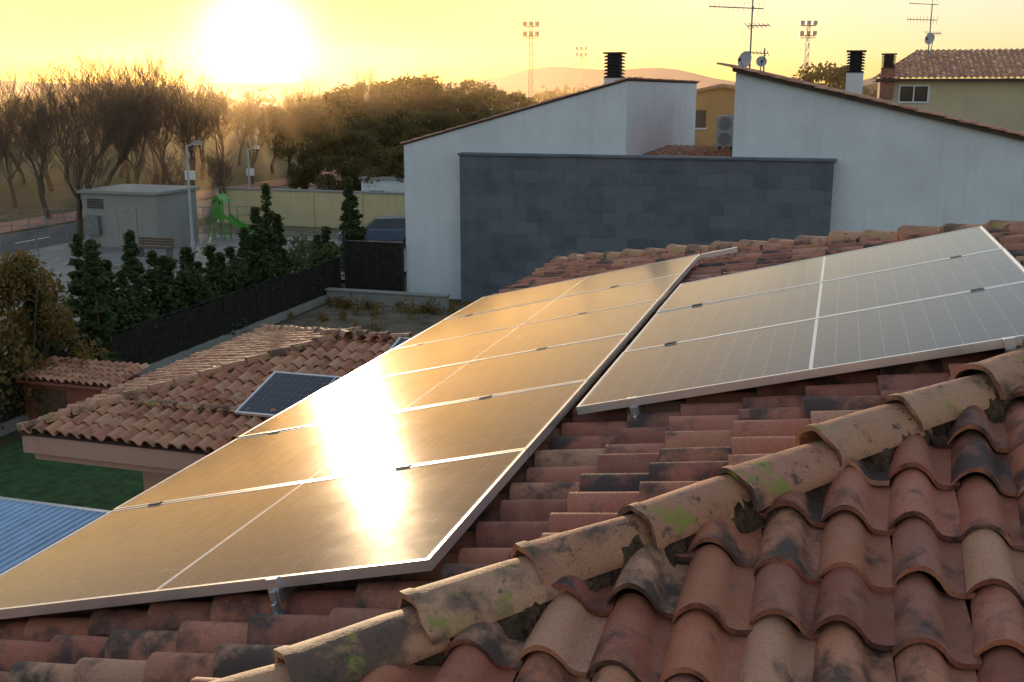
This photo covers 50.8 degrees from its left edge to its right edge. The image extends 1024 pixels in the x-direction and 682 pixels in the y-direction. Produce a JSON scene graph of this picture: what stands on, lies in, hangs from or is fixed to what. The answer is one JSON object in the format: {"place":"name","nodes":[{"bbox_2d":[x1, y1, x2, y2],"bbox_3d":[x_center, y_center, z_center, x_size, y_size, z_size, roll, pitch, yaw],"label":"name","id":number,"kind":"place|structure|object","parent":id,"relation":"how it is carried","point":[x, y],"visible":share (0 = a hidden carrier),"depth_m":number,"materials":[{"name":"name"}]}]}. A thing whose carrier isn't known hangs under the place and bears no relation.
{"place":"outdoors","nodes":[
{"label":"outdoors","id":0,"kind":"place"},
{"bbox_2d":[0,439,143,510],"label":"lawn","id":1,"kind":"structure","parent":0,"point":[25,476],"depth_m":21.10,"materials":[{"name":"green plant"}]},
{"bbox_2d":[0,496,109,574],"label":"pool cover","id":2,"kind":"object","parent":1,"relation":"on","point":[29,528],"visible":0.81,"depth_m":18.13,"materials":[{"name":"plastic"}]},
{"bbox_2d":[15,355,150,419],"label":"garden store","id":3,"kind":"structure","parent":1,"relation":"on","point":[74,381],"depth_m":24.32,"materials":[{"name":"brown ceramic"}]},
{"bbox_2d":[0,234,340,357],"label":"plaza pavement","id":4,"kind":"structure","parent":0,"point":[56,258],"depth_m":49.09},
{"bbox_2d":[76,184,199,246],"bbox_3d":[-18.214,-6.102,52.906,4.400,2.800,3.800,4,14,16],"label":"transformer hut","id":5,"kind":"object","parent":4,"relation":"on","point":[112,214],"visible":0.86,"depth_m":51.52,"materials":[{"name":"concrete"}]},
{"bbox_2d":[83,199,138,246],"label":"doors and meter box","id":6,"kind":"structure","parent":5,"relation":"in","point":[127,216],"depth_m":51.40,"materials":[{"name":"metal"}]},
{"bbox_2d":[0,177,344,255],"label":"asphalt road","id":7,"kind":"structure","parent":0,"point":[56,235],"depth_m":56.58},
{"bbox_2d":[318,77,402,125],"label":"evergreen tree","id":8,"kind":"object","parent":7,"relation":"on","point":[361,87],"visible":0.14,"depth_m":91.85,"materials":[{"name":"green plant"}]},
{"bbox_2d":[0,167,374,232],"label":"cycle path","id":9,"kind":"structure","parent":0,"point":[6,226],"depth_m":64.99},
{"bbox_2d":[0,92,572,447],"bbox_3d":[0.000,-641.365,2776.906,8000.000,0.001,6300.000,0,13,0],"label":"ground","id":10,"kind":"structure","parent":0,"point":[61,196],"depth_m":98.37,"materials":[{"name":"brown soil"}]},
{"bbox_2d":[0,56,49,207],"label":"bare tree","id":11,"kind":"object","parent":10,"relation":"on","point":[10,182],"visible":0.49,"depth_m":69.23,"materials":[{"name":"brown plant"}]},
{"bbox_2d":[0,58,77,190],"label":"bare tree","id":12,"kind":"object","parent":10,"relation":"on","point":[49,183],"visible":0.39,"depth_m":80.21,"materials":[{"name":"brown plant"}]},
{"bbox_2d":[20,284,59,361],"bbox_3d":[-11.586,0.046,26.228,1.509,3.126,1.403,-7,15,-28],"label":"cypress tree","id":13,"kind":"object","parent":10,"relation":"on","point":[31,317],"visible":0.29,"depth_m":25.84,"materials":[{"name":"green plant"}]},
{"bbox_2d":[0,73,83,218],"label":"bare tree","id":14,"kind":"object","parent":10,"relation":"on","point":[39,179],"visible":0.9,"depth_m":62.99,"materials":[{"name":"brown plant"}]},
{"bbox_2d":[17,55,90,179],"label":"bare tree","id":15,"kind":"object","parent":10,"relation":"on","point":[60,100],"visible":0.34,"depth_m":89.23,"materials":[{"name":"brown plant"}]},
{"bbox_2d":[0,249,108,416],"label":"garden shrub","id":16,"kind":"object","parent":10,"relation":"on","point":[16,274],"visible":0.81,"depth_m":24.77,"materials":[{"name":"green plant"}]},
{"bbox_2d":[14,60,129,244],"bbox_3d":[-20.712,-8.848,51.551,4.340,8.834,5.557,4,14,17],"label":"bare tree","id":17,"kind":"object","parent":10,"relation":"on","point":[75,131],"visible":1,"depth_m":51.34,"materials":[{"name":"brown plant"}]},
{"bbox_2d":[62,232,103,347],"bbox_3d":[-11.101,-0.847,27.974,1.266,3.995,1.169,4,14,15],"label":"cypress tree","id":18,"kind":"object","parent":10,"relation":"on","point":[76,277],"visible":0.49,"depth_m":27.59,"materials":[{"name":"green plant"}]},
{"bbox_2d":[75,238,123,362],"bbox_3d":[-10.313,-0.523,26.704,1.213,4.064,1.305,-10,17,-37],"label":"cypress tree","id":19,"kind":"object","parent":10,"relation":"on","point":[104,324],"visible":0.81,"depth_m":26.56,"materials":[{"name":"green plant"}]},
{"bbox_2d":[70,38,153,183],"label":"bare tree","id":20,"kind":"object","parent":10,"relation":"on","point":[127,175],"visible":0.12,"depth_m":77.33,"materials":[{"name":"brown plant"}]},
{"bbox_2d":[99,259,133,334],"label":"cypress tree","id":21,"kind":"object","parent":10,"relation":"on","point":[107,265],"visible":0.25,"depth_m":28.70,"materials":[{"name":"green plant"}]},
{"bbox_2d":[71,50,172,188],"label":"bare tree","id":22,"kind":"object","parent":10,"relation":"on","point":[87,186],"visible":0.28,"depth_m":76.21,"materials":[{"name":"brown plant"}]},
{"bbox_2d":[78,42,184,183],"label":"bare tree","id":23,"kind":"object","parent":10,"relation":"on","point":[137,172],"visible":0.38,"depth_m":70.68,"materials":[{"name":"brown plant"}]},
{"bbox_2d":[121,230,156,324],"bbox_3d":[-10.541,-1.209,30.076,1.223,3.856,1.138,2,13,8],"label":"cypress tree","id":24,"kind":"object","parent":10,"relation":"on","point":[132,266],"visible":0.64,"depth_m":29.70,"materials":[{"name":"green plant"}]},
{"bbox_2d":[84,43,204,185],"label":"bare tree","id":25,"kind":"object","parent":10,"relation":"on","point":[130,137],"visible":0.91,"depth_m":66.37,"materials":[{"name":"brown plant"}]},
{"bbox_2d":[110,46,194,184],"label":"bare tree","id":26,"kind":"object","parent":10,"relation":"on","point":[165,145],"visible":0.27,"depth_m":76.60,"materials":[{"name":"brown plant"}]},
{"bbox_2d":[140,249,174,319],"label":"cypress tree","id":27,"kind":"object","parent":10,"relation":"on","point":[152,276],"visible":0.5,"depth_m":30.88,"materials":[{"name":"green plant"}]},
{"bbox_2d":[128,119,196,184],"bbox_3d":[-18.706,-8.857,57.676,3.570,6.006,3.180,-4,14,-18],"label":"bare tree","id":28,"kind":"object","parent":10,"relation":"on","point":[166,165],"visible":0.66,"depth_m":57.57,"materials":[{"name":"brown plant"}]},
{"bbox_2d":[151,255,186,317],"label":"cypress tree","id":29,"kind":"object","parent":10,"relation":"on","point":[164,263],"visible":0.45,"depth_m":31.18,"materials":[{"name":"green plant"}]},
{"bbox_2d":[0,256,340,436],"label":"garden fence","id":30,"kind":"object","parent":10,"relation":"on","point":[187,332],"visible":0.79,"depth_m":31.72,"materials":[{"name":"fabric"}]},
{"bbox_2d":[0,233,344,370],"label":"hedge","id":31,"kind":"object","parent":10,"relation":"on","point":[301,262],"visible":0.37,"depth_m":32.72,"materials":[{"name":"green plant"}]},
{"bbox_2d":[139,65,213,185],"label":"bare tree","id":32,"kind":"object","parent":10,"relation":"on","point":[184,127],"visible":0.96,"depth_m":67.09,"materials":[{"name":"brown plant"}]},
{"bbox_2d":[22,355,352,490],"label":"walls","id":33,"kind":"structure","parent":10,"relation":"on","point":[158,463],"depth_m":14.78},
{"bbox_2d":[38,328,323,417],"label":"slope tiles","id":34,"kind":"object","parent":33,"relation":"on","point":[257,341],"visible":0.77,"depth_m":17.72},
{"bbox_2d":[16,326,362,430],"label":"hip caps","id":35,"kind":"object","parent":33,"relation":"on","point":[176,381],"visible":0.99,"depth_m":15.92,"materials":[{"name":"ceramic"}]},
{"bbox_2d":[17,334,395,451],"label":"front slope tiles","id":36,"kind":"object","parent":33,"relation":"on","point":[127,421],"visible":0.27,"depth_m":15.32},
{"bbox_2d":[133,396,276,411],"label":"verandah caps","id":37,"kind":"object","parent":36,"relation":"on","point":[151,402],"visible":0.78,"depth_m":15.27,"materials":[{"name":"ceramic"}]},
{"bbox_2d":[234,371,342,419],"bbox_3d":[-2.716,0.825,15.175,2.000,0.389,1.189,4,14,16],"label":"solar panel","id":38,"kind":"object","parent":36,"relation":"on","point":[280,392],"visible":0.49,"depth_m":15.34,"materials":[{"name":"blue glass"}]},
{"bbox_2d":[175,246,208,307],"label":"cypress tree","id":39,"kind":"object","parent":10,"relation":"on","point":[186,257],"visible":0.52,"depth_m":32.19,"materials":[{"name":"green plant"}]},
{"bbox_2d":[163,63,227,179],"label":"bare tree","id":40,"kind":"object","parent":10,"relation":"on","point":[202,169],"visible":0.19,"depth_m":89.83,"materials":[{"name":"brown plant"}]},
{"bbox_2d":[172,65,242,186],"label":"bare tree","id":41,"kind":"object","parent":10,"relation":"on","point":[217,116],"visible":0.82,"depth_m":80.68,"materials":[{"name":"brown plant"}]},
{"bbox_2d":[200,245,225,298],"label":"cypress tree","id":42,"kind":"object","parent":10,"relation":"on","point":[209,251],"visible":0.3,"depth_m":33.34,"materials":[{"name":"green plant"}]},
{"bbox_2d":[193,136,237,203],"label":"bare tree","id":43,"kind":"object","parent":10,"relation":"on","point":[218,178],"visible":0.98,"depth_m":60.56,"materials":[{"name":"brown plant"}]},
{"bbox_2d":[208,193,254,239],"bbox_3d":[-13.970,-6.194,54.216,3.029,2.356,0.800,4,14,16],"label":"playground slide","id":44,"kind":"object","parent":10,"relation":"on","point":[217,212],"visible":0.7,"depth_m":54.15,"materials":[{"name":"green plastic"}]},
{"bbox_2d":[236,226,263,290],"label":"cypress tree","id":45,"kind":"object","parent":10,"relation":"on","point":[244,242],"visible":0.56,"depth_m":35.25,"materials":[{"name":"green plant"}]},
{"bbox_2d":[228,83,273,164],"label":"bare tree","id":46,"kind":"object","parent":10,"relation":"on","point":[241,143],"visible":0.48,"depth_m":108.24,"materials":[{"name":"brown plant"}]},
{"bbox_2d":[241,207,276,286],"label":"cypress tree","id":47,"kind":"object","parent":10,"relation":"on","point":[258,243],"visible":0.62,"depth_m":35.71,"materials":[{"name":"green plant"}]},
{"bbox_2d":[235,86,289,183],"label":"bare tree","id":48,"kind":"object","parent":10,"relation":"on","point":[263,130],"visible":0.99,"depth_m":86.91,"materials":[{"name":"brown plant"}]},
{"bbox_2d":[255,182,287,280],"bbox_3d":[-8.322,-3.139,36.729,1.228,4.523,1.220,-10,17,-37],"label":"cypress tree","id":49,"kind":"object","parent":10,"relation":"on","point":[274,246],"visible":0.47,"depth_m":36.42,"materials":[{"name":"green plant"}]},
{"bbox_2d":[262,104,304,176],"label":"evergreen tree","id":50,"kind":"object","parent":10,"relation":"on","point":[276,142],"visible":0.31,"depth_m":92.00,"materials":[{"name":"green plant"}]},
{"bbox_2d":[0,83,589,140],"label":"distant trees","id":51,"kind":"object","parent":10,"relation":"on","point":[556,89],"visible":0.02,"depth_m":175.95,"materials":[{"name":"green plant"}]},
{"bbox_2d":[272,84,324,181],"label":"bare tree","id":52,"kind":"object","parent":10,"relation":"on","point":[287,122],"visible":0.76,"depth_m":88.09,"materials":[{"name":"brown plant"}]},
{"bbox_2d":[277,136,334,188],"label":"evergreen tree","id":53,"kind":"object","parent":10,"relation":"on","point":[302,175],"visible":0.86,"depth_m":68.69,"materials":[{"name":"green plant"}]},
{"bbox_2d":[277,95,337,175],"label":"evergreen tree","id":54,"kind":"object","parent":10,"relation":"on","point":[283,135],"visible":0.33,"depth_m":89.70,"materials":[{"name":"green plant"}]},
{"bbox_2d":[215,187,404,227],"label":"playground wall","id":55,"kind":"structure","parent":10,"relation":"on","point":[306,208],"depth_m":59.96,"materials":[{"name":"concrete"}]},
{"bbox_2d":[301,88,369,180],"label":"evergreen tree","id":56,"kind":"object","parent":10,"relation":"on","point":[332,101],"visible":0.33,"depth_m":83.47,"materials":[{"name":"green plant"}]},
{"bbox_2d":[304,128,386,190],"bbox_3d":[-9.946,-10.215,65.117,5.134,5.266,4.231,7,15,26],"label":"evergreen tree","id":57,"kind":"object","parent":10,"relation":"on","point":[350,167],"visible":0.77,"depth_m":64.58,"materials":[{"name":"green plant"}]},
{"bbox_2d":[337,176,360,271],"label":"cypress tree","id":58,"kind":"object","parent":10,"relation":"on","point":[348,229],"visible":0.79,"depth_m":42.85,"materials":[{"name":"green plant"}]},
{"bbox_2d":[325,105,403,177],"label":"evergreen tree","id":59,"kind":"object","parent":10,"relation":"on","point":[354,120],"visible":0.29,"depth_m":74.45,"materials":[{"name":"green plant"}]},
{"bbox_2d":[338,215,405,246],"bbox_3d":[-6.303,-5.268,52.170,4.180,1.472,1.830,-1,13,-6],"label":"parked car","id":60,"kind":"object","parent":10,"relation":"on","point":[387,228],"visible":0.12,"depth_m":51.40,"materials":[{"name":"grey paint"}]},
{"bbox_2d":[344,240,404,291],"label":"metal gate","id":61,"kind":"structure","parent":10,"relation":"on","point":[373,265],"depth_m":39.86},
{"bbox_2d":[359,175,404,191],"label":"building","id":62,"kind":"structure","parent":10,"relation":"on","point":[390,183],"depth_m":59.79,"materials":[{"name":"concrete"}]},
{"bbox_2d":[359,139,410,186],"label":"evergreen tree","id":63,"kind":"object","parent":10,"relation":"on","point":[396,168],"visible":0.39,"depth_m":60.23,"materials":[{"name":"green plant"}]},
{"bbox_2d":[349,111,429,175],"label":"evergreen tree","id":64,"kind":"object","parent":10,"relation":"on","point":[388,132],"visible":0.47,"depth_m":68.22,"materials":[{"name":"green plant"}]},
{"bbox_2d":[369,93,432,144],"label":"evergreen tree","id":65,"kind":"object","parent":10,"relation":"on","point":[404,109],"visible":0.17,"depth_m":81.38,"materials":[{"name":"green plant"}]},
{"bbox_2d":[384,73,462,133],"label":"evergreen tree","id":66,"kind":"object","parent":10,"relation":"on","point":[399,83],"visible":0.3,"depth_m":86.67,"materials":[{"name":"green plant"}]},
{"bbox_2d":[396,107,464,144],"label":"evergreen tree","id":67,"kind":"object","parent":10,"relation":"on","point":[434,119],"visible":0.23,"depth_m":71.95,"materials":[{"name":"green plant"}]},
{"bbox_2d":[437,78,507,117],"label":"evergreen tree","id":68,"kind":"object","parent":10,"relation":"on","point":[463,88],"visible":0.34,"depth_m":94.97,"materials":[{"name":"green plant"}]},
{"bbox_2d":[404,81,696,299],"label":"walls","id":69,"kind":"structure","parent":10,"relation":"on","point":[632,118],"depth_m":38.56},
{"bbox_2d":[400,78,697,145],"bbox_3d":[2.560,-9.868,45.784,8.260,2.336,18.250,4,14,16],"label":"roof edge","id":70,"kind":"object","parent":69,"relation":"on","point":[533,106],"visible":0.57,"depth_m":37.44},
{"bbox_2d":[603,52,626,83],"bbox_3d":[4.220,-10.679,44.436,0.835,2.370,0.835,4,14,16],"label":"chimney","id":71,"kind":"object","parent":69,"relation":"on","point":[614,67],"visible":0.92,"depth_m":44.01,"materials":[{"name":"black metal"}]},
{"bbox_2d":[459,155,833,302],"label":"wall","id":72,"kind":"structure","parent":10,"relation":"on","point":[521,217],"depth_m":36.43,"materials":[{"name":"stone"}]},
{"bbox_2d":[457,152,836,161],"bbox_3d":[4.267,-6.175,36.127,12.700,0.080,0.680,4,14,16],"label":"coping","id":73,"kind":"object","parent":72,"relation":"on","point":[659,157],"visible":1,"depth_m":35.67,"materials":[{"name":"stone"}]},
{"bbox_2d":[643,144,731,156],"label":"tiled roof","id":74,"kind":"structure","parent":10,"relation":"on","point":[685,150],"depth_m":41.46,"materials":[{"name":"tile"}]},
{"bbox_2d":[716,115,733,148],"bbox_3d":[8.409,-8.196,42.313,0.750,1.300,0.375,4,14,16],"label":"air conditioner","id":75,"kind":"object","parent":74,"relation":"on","point":[724,129],"visible":0.97,"depth_m":42.16,"materials":[{"name":"paint"}]},
{"bbox_2d":[695,87,734,149],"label":"walls","id":76,"kind":"structure","parent":10,"relation":"on","point":[714,102],"depth_m":73.92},
{"bbox_2d":[513,472,997,681],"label":"walls and soffit","id":77,"kind":"structure","parent":10,"relation":"on","point":[936,582],"depth_m":3.12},
{"bbox_2d":[0,247,1016,619],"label":"mounting rails","id":78,"kind":"object","parent":77,"relation":"attached to","point":[278,593],"visible":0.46,"depth_m":4.04,"materials":[{"name":"grey metal"}]},
{"bbox_2d":[0,449,528,618],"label":"solar panel","id":79,"kind":"object","parent":78,"relation":"attached to","point":[415,518],"visible":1,"depth_m":3.80,"materials":[{"name":"black glass"}]},
{"bbox_2d":[113,380,588,509],"bbox_3d":[-0.700,0.482,4.938,1.918,0.508,1.038,4,14,16],"label":"solar panel","id":80,"kind":"object","parent":78,"relation":"attached to","point":[529,420],"visible":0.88,"depth_m":4.85,"materials":[{"name":"black glass"}]},
{"bbox_2d":[237,333,630,437],"bbox_3d":[-0.398,0.251,5.917,1.918,0.504,1.038,4,14,16],"label":"solar panel","id":81,"kind":"object","parent":78,"relation":"attached to","point":[590,361],"visible":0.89,"depth_m":5.84,"materials":[{"name":"black glass"}]},
{"bbox_2d":[327,299,659,386],"bbox_3d":[-0.094,0.023,6.896,1.918,0.510,1.038,4,14,16],"label":"solar panel","id":82,"kind":"object","parent":78,"relation":"attached to","point":[631,319],"visible":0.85,"depth_m":6.84,"materials":[{"name":"black glass"}]},
{"bbox_2d":[394,274,682,348],"bbox_3d":[0.209,-0.205,7.875,1.917,0.510,1.038,4,14,16],"label":"solar panel","id":83,"kind":"object","parent":78,"relation":"attached to","point":[661,288],"visible":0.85,"depth_m":7.83,"materials":[{"name":"black glass"}]},
{"bbox_2d":[443,254,700,319],"bbox_3d":[0.511,-0.433,8.854,1.918,0.508,1.038,4,14,16],"label":"solar panel","id":84,"kind":"object","parent":78,"relation":"attached to","point":[683,266],"visible":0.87,"depth_m":8.80,"materials":[{"name":"black glass"}]},
{"bbox_2d":[576,282,1023,414],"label":"solar panel","id":85,"kind":"object","parent":78,"relation":"attached to","point":[991,318],"visible":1,"depth_m":4.66,"materials":[{"name":"grey glass"}]},
{"bbox_2d":[624,248,1023,351],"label":"solar panel","id":86,"kind":"object","parent":78,"relation":"attached to","point":[964,273],"visible":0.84,"depth_m":5.70,"materials":[{"name":"grey glass"}]},
{"bbox_2d":[656,226,1003,312],"bbox_3d":[1.948,-0.440,6.739,1.918,0.509,1.038,4,14,16],"label":"solar panel","id":87,"kind":"object","parent":78,"relation":"attached to","point":[973,240],"visible":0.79,"depth_m":6.68,"materials":[{"name":"grey glass"}]},
{"bbox_2d":[0,224,1023,681],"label":"slope tiles","id":88,"kind":"object","parent":77,"relation":"on","point":[576,470],"visible":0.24,"depth_m":3.71,"materials":[{"name":"ceramic"}]},
{"bbox_2d":[209,340,1023,681],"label":"front hip caps","id":89,"kind":"object","parent":77,"relation":"on","point":[423,622],"visible":1,"depth_m":3.14,"materials":[{"name":"ceramic"}]},
{"bbox_2d":[360,384,1023,681],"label":"front slope tiles","id":90,"kind":"object","parent":77,"relation":"on","point":[845,589],"visible":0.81,"depth_m":2.96,"materials":[{"name":"ceramic"}]},
{"bbox_2d":[413,371,1023,665],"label":"front hip caps mortar","id":91,"kind":"object","parent":90,"relation":"on","point":[747,519],"visible":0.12,"depth_m":3.19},
{"bbox_2d":[553,220,1023,261],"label":"back hip caps","id":92,"kind":"object","parent":77,"relation":"on","point":[838,235],"visible":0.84,"depth_m":8.67,"materials":[{"name":"ceramic"}]},
{"bbox_2d":[792,61,848,89],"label":"evergreen tree","id":93,"kind":"object","parent":10,"relation":"on","point":[834,76],"visible":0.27,"depth_m":81.93,"materials":[{"name":"green plant"}]},
{"bbox_2d":[732,73,1023,231],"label":"walls","id":94,"kind":"structure","parent":10,"relation":"on","point":[894,170],"depth_m":34.28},
{"bbox_2d":[845,50,866,94],"bbox_3d":[13.900,-10.008,43.874,0.766,3.520,0.766,4,14,16],"label":"chimney","id":95,"kind":"object","parent":94,"relation":"on","point":[854,78],"visible":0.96,"depth_m":43.37,"materials":[{"name":"black metal"}]},
{"bbox_2d":[732,68,1023,139],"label":"roof edge","id":96,"kind":"object","parent":94,"relation":"on","point":[914,112],"visible":0.78,"depth_m":33.74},
{"bbox_2d":[716,62,1023,135],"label":"roof tiles","id":97,"kind":"object","parent":96,"relation":"on","point":[900,105],"visible":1,"depth_m":34.02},
{"bbox_2d":[879,53,896,98],"bbox_3d":[20.300,-14.323,58.269,0.812,2.370,0.812,4,14,16],"label":"chimney","id":98,"kind":"object","parent":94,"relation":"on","point":[888,60],"visible":0.97,"depth_m":57.95,"materials":[{"name":"brick"}]},
{"bbox_2d":[198,224,402,241],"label":"playground sand","id":99,"kind":"structure","parent":0,"point":[309,232],"depth_m":58.14,"materials":[{"name":"sand"}]},
{"bbox_2d":[279,303,463,334],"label":"garden ground","id":100,"kind":"structure","parent":0,"point":[394,320],"depth_m":35.93,"materials":[{"name":"soil"}]},
{"bbox_2d":[214,293,474,344],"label":"shrubs","id":101,"kind":"object","parent":100,"relation":"on","point":[374,306],"visible":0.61,"depth_m":36.76,"materials":[{"name":"green plant"}]},
{"bbox_2d":[325,287,450,309],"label":"garden wall","id":102,"kind":"structure","parent":100,"relation":"on","point":[387,298],"depth_m":38.12,"materials":[{"name":"concrete"}]},
{"bbox_2d":[0,67,827,91],"bbox_3d":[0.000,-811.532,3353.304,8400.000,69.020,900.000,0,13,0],"label":"distant hills","id":103,"kind":"structure","parent":0,"point":[551,78],"depth_m":3008.31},
{"bbox_2d":[0,0,1023,86],"label":"sky","id":104,"kind":"structure","parent":0,"point":[245,41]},
{"bbox_2d":[877,78,1023,132],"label":"walls","id":105,"kind":"structure","parent":0,"point":[999,103],"depth_m":57.21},
{"bbox_2d":[898,85,929,102],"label":"windows","id":106,"kind":"structure","parent":105,"relation":"attached to","point":[913,93],"depth_m":58.01,"materials":[{"name":"white glass"}]},
{"bbox_2d":[871,78,1023,81],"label":"eaves","id":107,"kind":"object","parent":105,"relation":"on","point":[999,79],"visible":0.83,"depth_m":56.89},
{"bbox_2d":[876,48,1023,77],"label":"roof front","id":108,"kind":"structure","parent":107,"relation":"on","point":[958,63],"depth_m":58.88,"materials":[{"name":"tile"}]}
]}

